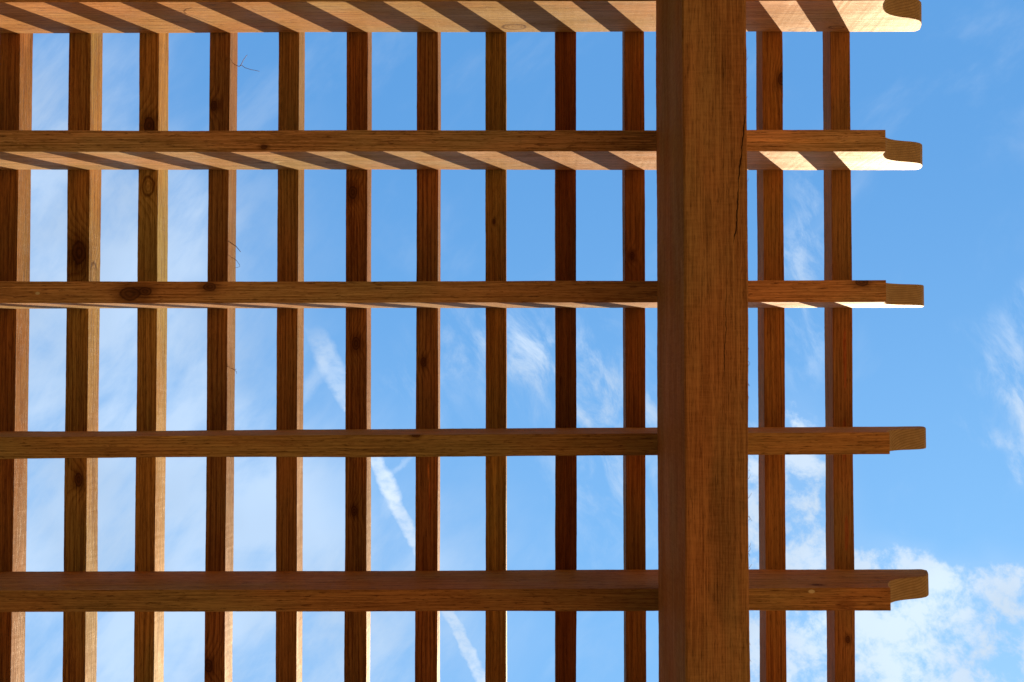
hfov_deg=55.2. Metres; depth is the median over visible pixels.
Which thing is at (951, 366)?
sky
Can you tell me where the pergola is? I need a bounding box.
[0,0,928,681]
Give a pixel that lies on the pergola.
(702, 590)
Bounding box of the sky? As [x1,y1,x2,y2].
[25,0,1023,681]

